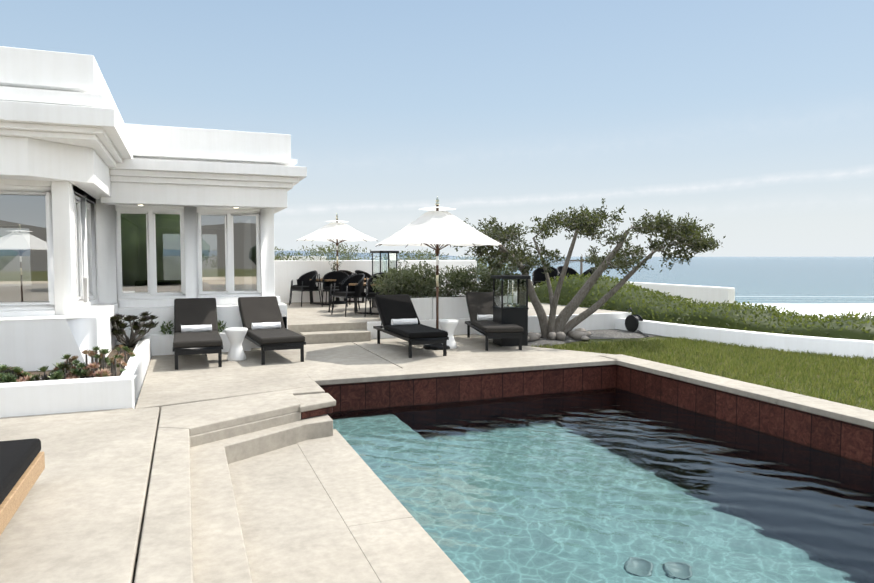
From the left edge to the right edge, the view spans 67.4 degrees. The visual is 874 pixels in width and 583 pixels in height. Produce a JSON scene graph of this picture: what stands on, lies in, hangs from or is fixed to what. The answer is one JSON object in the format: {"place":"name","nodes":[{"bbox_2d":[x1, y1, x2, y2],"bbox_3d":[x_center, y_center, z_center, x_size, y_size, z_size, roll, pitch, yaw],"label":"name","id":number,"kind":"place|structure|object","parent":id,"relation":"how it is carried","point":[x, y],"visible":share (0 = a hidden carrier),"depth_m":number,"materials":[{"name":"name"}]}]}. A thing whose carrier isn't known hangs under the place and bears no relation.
{"place":"outdoors","nodes":[
{"label":"outdoors","id":0,"kind":"place"},
{"bbox_2d":[0,334,614,582],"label":"concrete deck","id":1,"kind":"object","parent":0,"point":[195,468],"visible":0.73,"depth_m":4.55,"materials":[{"name":"beige concrete"}]},
{"bbox_2d":[0,438,44,534],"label":"daybed frame","id":2,"kind":"object","parent":1,"relation":"on","point":[22,464],"visible":1,"depth_m":3.60,"materials":[{"name":"brown wood"}]},
{"bbox_2d":[0,336,150,417],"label":"planter walls","id":3,"kind":"structure","parent":1,"relation":"on","point":[123,390],"depth_m":5.99,"materials":[{"name":"paint"}]},
{"bbox_2d":[20,344,136,381],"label":"plants","id":4,"kind":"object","parent":3,"relation":"in","point":[113,352],"depth_m":7.25,"materials":[{"name":"green plant"}]},
{"bbox_2d":[0,312,227,382],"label":"succulents","id":5,"kind":"object","parent":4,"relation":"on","point":[67,369],"visible":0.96,"depth_m":6.53,"materials":[{"name":"green plant"}]},
{"bbox_2d":[172,298,222,369],"bbox_3d":[-3.334,0.535,9.099,0.606,0.791,1.846,-1,3,-21],"label":"lounger","id":6,"kind":"object","parent":1,"relation":"on","point":[196,326],"visible":1,"depth_m":9.25,"materials":[{"name":"black metal"}]},
{"bbox_2d":[224,327,247,360],"bbox_3d":[-2.753,0.720,8.989,0.310,0.435,0.310,-1,3,-21],"label":"side table","id":7,"kind":"object","parent":1,"relation":"on","point":[236,336],"visible":1,"depth_m":8.90,"materials":[{"name":"white ceramic"}]},
{"bbox_2d":[238,296,305,364],"bbox_3d":[-2.426,0.516,9.465,0.606,0.791,1.846,-1,3,-26],"label":"lounger","id":8,"kind":"object","parent":1,"relation":"on","point":[262,321],"visible":0.94,"depth_m":9.57,"materials":[{"name":"black metal"}]},
{"bbox_2d":[373,294,448,357],"bbox_3d":[-0.440,0.485,10.040,0.606,0.791,1.846,-1,3,-21],"label":"lounger","id":9,"kind":"object","parent":1,"relation":"on","point":[399,318],"visible":1,"depth_m":10.17,"materials":[{"name":"black metal"}]},
{"bbox_2d":[375,197,501,349],"bbox_3d":[0.005,-0.291,10.095,1.855,2.335,1.855,0,3,-9],"label":"umbrella","id":10,"kind":"object","parent":1,"relation":"on","point":[437,227],"visible":0.9,"depth_m":9.66,"materials":[{"name":"white fabric"}]},
{"bbox_2d":[439,319,457,348],"bbox_3d":[0.178,0.657,10.169,0.310,0.435,0.310,-1,3,-21],"label":"side table","id":11,"kind":"object","parent":1,"relation":"on","point":[449,326],"visible":0.69,"depth_m":10.07,"materials":[{"name":"white ceramic"}]},
{"bbox_2d":[465,292,523,350],"bbox_3d":[0.901,0.448,10.739,0.600,0.791,1.840,0,3,-7],"label":"lounger","id":12,"kind":"object","parent":1,"relation":"on","point":[479,306],"visible":0.73,"depth_m":10.87,"materials":[{"name":"black metal"}]},
{"bbox_2d":[491,275,530,345],"bbox_3d":[1.179,0.298,10.557,0.500,1.110,0.500,-1,3,-13],"label":"patio heater","id":13,"kind":"object","parent":1,"relation":"on","point":[507,312],"visible":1,"depth_m":10.39,"materials":[{"name":"black metal"}]},
{"bbox_3d":[5.918,2.690,-5.677,4.150,1.200,30.000,-1,3,-21],"label":"pool","id":14,"kind":"object","parent":1,"relation":"in","visible":0},
{"bbox_2d":[328,387,873,582],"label":"pool water","id":15,"kind":"structure","parent":14,"relation":"in","point":[611,485],"depth_m":5.01,"materials":[{"name":"teal liquid"}]},
{"bbox_2d":[274,251,457,256],"bbox_3d":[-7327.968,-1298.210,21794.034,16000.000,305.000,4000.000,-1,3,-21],"label":"distant headland","id":16,"kind":"structure","parent":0,"point":[308,254],"depth_m":22333.39,"materials":[{"name":"blue"}]},
{"bbox_2d":[0,0,873,256],"label":"sky","id":17,"kind":"structure","parent":0,"point":[753,120],"materials":[{"name":"blue"}]},
{"bbox_2d":[284,301,623,343],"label":"terrace slab","id":18,"kind":"structure","parent":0,"point":[315,324],"depth_m":11.73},
{"bbox_2d":[289,271,321,306],"bbox_3d":[-3.017,-0.075,15.097,0.586,0.795,0.622,-3,4,-41],"label":"dining chair","id":19,"kind":"object","parent":18,"relation":"on","point":[305,282],"visible":1,"depth_m":15.06,"materials":[{"name":"black wicker"}]},
{"bbox_2d":[322,271,349,306],"bbox_3d":[-2.301,-0.068,14.957,0.622,0.795,0.586,0,3,-1],"label":"dining chair","id":20,"kind":"object","parent":18,"relation":"on","point":[339,276],"visible":0.54,"depth_m":15.12,"materials":[{"name":"black wicker"}]},
{"bbox_2d":[310,278,368,304],"bbox_3d":[-2.383,-0.012,15.713,0.774,0.600,1.350,2,4,39],"label":"dining table","id":21,"kind":"object","parent":18,"relation":"on","point":[328,280],"visible":0.46,"depth_m":15.35,"materials":[{"name":"brown wood"}]},
{"bbox_2d":[329,258,343,270],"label":"plant","id":22,"kind":"object","parent":21,"relation":"on","point":[334,265],"visible":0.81,"depth_m":15.60,"materials":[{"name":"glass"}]},
{"bbox_2d":[331,274,371,316],"bbox_3d":[-1.655,0.054,12.676,0.586,0.795,0.622,-2,4,-36],"label":"dining chair","id":23,"kind":"object","parent":18,"relation":"on","point":[349,291],"visible":0.98,"depth_m":12.61,"materials":[{"name":"black wicker"}]},
{"bbox_2d":[364,274,394,316],"bbox_3d":[-1.042,0.066,12.444,0.622,0.795,0.586,0,3,4],"label":"dining chair","id":24,"kind":"object","parent":18,"relation":"on","point":[370,293],"visible":0.33,"depth_m":12.50,"materials":[{"name":"black wicker"}]},
{"bbox_2d":[297,354,873,582],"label":"pool coping","id":25,"kind":"object","parent":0,"point":[407,549],"visible":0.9,"depth_m":5.44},
{"bbox_2d":[320,365,873,464],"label":"pool wall tiles","id":26,"kind":"object","parent":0,"point":[848,440],"visible":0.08,"depth_m":7.80,"materials":[{"name":"brown tile"}]},
{"bbox_2d":[327,257,873,318],"bbox_3d":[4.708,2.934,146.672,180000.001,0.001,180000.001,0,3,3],"label":"sea","id":27,"kind":"structure","parent":0,"point":[825,286],"depth_m":336.71,"materials":[{"name":"blue liquid"}]},
{"bbox_2d":[531,336,873,410],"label":"lawn","id":28,"kind":"structure","parent":0,"point":[623,339],"depth_m":9.07,"materials":[{"name":"green plant"}]},
{"bbox_2d":[483,329,660,346],"bbox_3d":[2.592,0.817,11.816,3.280,0.001,1.740,-1,3,-21],"label":"gravel bed","id":29,"kind":"object","parent":28,"relation":"on","point":[609,334],"visible":0.36,"depth_m":11.86,"materials":[{"name":"grey gravel"}]},
{"bbox_2d":[528,328,591,340],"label":"rocks","id":30,"kind":"object","parent":29,"relation":"on","point":[583,334],"visible":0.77,"depth_m":11.34,"materials":[{"name":"grey stone"}]},
{"bbox_2d":[454,198,725,338],"bbox_3d":[2.526,-0.329,11.803,4.632,2.620,3.138,0,3,2],"label":"tree","id":31,"kind":"object","parent":29,"relation":"in","point":[585,223],"visible":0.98,"depth_m":11.41,"materials":[{"name":"green plant"}]},
{"bbox_2d":[625,307,648,336],"bbox_3d":[3.836,0.569,12.251,0.279,0.479,1.234,0,3,-4],"label":"hose reel","id":32,"kind":"object","parent":29,"relation":"on","point":[631,323],"visible":0.85,"depth_m":12.60,"materials":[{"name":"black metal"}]},
{"bbox_3d":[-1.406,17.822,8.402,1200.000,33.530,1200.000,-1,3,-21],"label":"terrain","id":33,"kind":"structure","parent":0,"visible":0},
{"bbox_2d":[0,46,325,370],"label":"house","id":34,"kind":"structure","parent":33,"relation":"on","point":[66,133],"depth_m":8.43,"materials":[{"name":"paint"}]},
{"bbox_2d":[0,185,260,310],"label":"house windows","id":35,"kind":"structure","parent":34,"relation":"attached to","point":[150,248],"depth_m":9.96,"materials":[{"name":"clear glass"}]},
{"bbox_2d":[280,243,375,259],"bbox_3d":[-3.377,-1.107,21.633,3.416,1.051,2.465,-4,5,-51],"label":"shrub","id":36,"kind":"object","parent":33,"relation":"on","point":[322,251],"visible":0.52,"depth_m":21.46,"materials":[{"name":"green plant"}]},
{"bbox_2d":[381,249,453,259],"bbox_3d":[-0.572,-0.926,21.160,2.414,0.934,2.471,3,4,41],"label":"shrub","id":37,"kind":"object","parent":33,"relation":"on","point":[418,256],"visible":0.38,"depth_m":21.14,"materials":[{"name":"green plant"}]},
{"bbox_2d":[452,254,518,274],"bbox_3d":[1.325,-0.852,22.442,3.430,0.903,2.335,-1,3,-21],"label":"shrub","id":38,"kind":"object","parent":33,"relation":"on","point":[481,264],"visible":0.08,"depth_m":22.36,"materials":[{"name":"green plant"}]},
{"bbox_2d":[275,260,734,338],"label":"terrace walls","id":39,"kind":"structure","parent":33,"relation":"on","point":[287,272],"depth_m":15.96,"materials":[{"name":"white paint"}]},
{"bbox_2d":[274,246,301,259],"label":"shrub","id":40,"kind":"object","parent":39,"relation":"on","point":[282,254],"visible":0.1,"depth_m":19.80,"materials":[{"name":"green plant"}]},
{"bbox_2d":[297,215,376,303],"bbox_3d":[-2.383,-0.783,15.672,1.861,2.145,1.861,-1,3,-21],"label":"umbrella","id":41,"kind":"object","parent":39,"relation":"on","point":[336,232],"visible":0.9,"depth_m":15.30,"materials":[{"name":"white fabric"}]},
{"bbox_2d":[331,270,352,300],"bbox_3d":[-2.362,-0.141,16.337,0.622,0.795,0.586,-1,3,-11],"label":"dining chair","id":42,"kind":"object","parent":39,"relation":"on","point":[349,273],"visible":0.19,"depth_m":16.12,"materials":[{"name":"black wicker"}]},
{"bbox_2d":[328,273,359,311],"bbox_3d":[-1.918,0.006,13.579,0.586,0.795,0.622,0,3,-1],"label":"dining chair","id":43,"kind":"object","parent":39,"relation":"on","point":[336,290],"visible":0.38,"depth_m":13.31,"materials":[{"name":"black wicker"}]},
{"bbox_2d":[350,270,371,302],"bbox_3d":[-1.777,-0.140,16.308,0.586,0.795,0.622,-3,4,-41],"label":"dining chair","id":44,"kind":"object","parent":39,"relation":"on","point":[367,275],"visible":0.25,"depth_m":16.05,"materials":[{"name":"black wicker"}]},
{"bbox_2d":[349,282,413,314],"bbox_3d":[-1.051,0.120,13.229,0.774,0.600,1.350,2,4,31],"label":"dining table","id":45,"kind":"object","parent":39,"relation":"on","point":[355,300],"visible":0.17,"depth_m":12.82,"materials":[{"name":"brown wood"}]},
{"bbox_2d":[397,259,408,270],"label":"plant","id":46,"kind":"object","parent":45,"relation":"on","point":[400,265],"visible":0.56,"depth_m":13.52,"materials":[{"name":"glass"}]},
{"bbox_2d":[370,251,398,307],"bbox_3d":[-1.155,-0.270,14.456,0.480,1.250,0.480,-2,4,-31],"label":"patio heater","id":47,"kind":"object","parent":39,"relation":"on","point":[392,259],"visible":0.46,"depth_m":14.43,"materials":[{"name":"black metal"}]},
{"bbox_2d":[379,294,516,319],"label":"terrace planter boxes","id":48,"kind":"object","parent":39,"relation":"on","point":[449,307],"visible":0.29,"depth_m":11.84,"materials":[{"name":"paint"}]},
{"bbox_2d":[371,267,413,294],"bbox_3d":[-0.783,-0.125,11.686,0.814,0.653,0.736,-1,3,-21],"label":"planter shrub","id":49,"kind":"object","parent":48,"relation":"in","point":[392,286],"visible":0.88,"depth_m":11.56,"materials":[{"name":"green plant"}]},
{"bbox_2d":[399,261,444,297],"bbox_3d":[-0.320,-0.183,11.859,0.961,0.767,0.732,-1,3,-21],"label":"planter shrub","id":50,"kind":"object","parent":48,"relation":"in","point":[418,281],"visible":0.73,"depth_m":11.74,"materials":[{"name":"green plant"}]},
{"bbox_2d":[422,265,472,296],"bbox_3d":[0.201,-0.156,12.059,1.030,0.691,0.726,-1,3,-21],"label":"planter shrub","id":51,"kind":"object","parent":48,"relation":"in","point":[449,278],"visible":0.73,"depth_m":11.92,"materials":[{"name":"green plant"}]},
{"bbox_2d":[452,263,498,295],"bbox_3d":[0.682,-0.178,12.262,0.998,0.753,0.740,-3,4,-42],"label":"planter shrub","id":52,"kind":"object","parent":48,"relation":"in","point":[479,286],"visible":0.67,"depth_m":12.15,"materials":[{"name":"green plant"}]},
{"bbox_2d":[481,265,520,295],"bbox_3d":[1.224,-0.168,12.456,0.903,0.702,0.713,-1,3,-21],"label":"planter shrub","id":53,"kind":"object","parent":48,"relation":"in","point":[501,271],"visible":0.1,"depth_m":12.33,"materials":[{"name":"green plant"}]},
{"bbox_2d":[532,267,558,285],"bbox_3d":[2.793,-0.212,16.910,0.684,0.875,0.644,1,3,19],"label":"lounge chair","id":54,"kind":"object","parent":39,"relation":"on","point":[538,276],"visible":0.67,"depth_m":17.07,"materials":[{"name":"black metal"}]},
{"bbox_2d":[557,266,577,277],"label":"lounge chair","id":55,"kind":"object","parent":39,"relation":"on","point":[571,271],"visible":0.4,"depth_m":17.72,"materials":[{"name":"black metal"}]},
{"bbox_2d":[579,267,594,277],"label":"lounge chair","id":56,"kind":"object","parent":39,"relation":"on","point":[586,272],"visible":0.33,"depth_m":16.07,"materials":[{"name":"black metal"}]},
{"bbox_2d":[488,256,587,274],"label":"railing","id":57,"kind":"object","parent":33,"relation":"on","point":[581,266],"visible":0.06,"depth_m":55.48,"materials":[{"name":"black metal"}]},
{"bbox_2d":[528,272,873,340],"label":"hedge","id":58,"kind":"object","parent":33,"relation":"on","point":[652,305],"visible":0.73,"depth_m":11.92,"materials":[{"name":"green plant"}]},
{"bbox_2d":[615,318,873,358],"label":"garden wall","id":59,"kind":"structure","parent":33,"relation":"on","point":[833,346],"depth_m":10.33,"materials":[{"name":"paint"}]}
]}

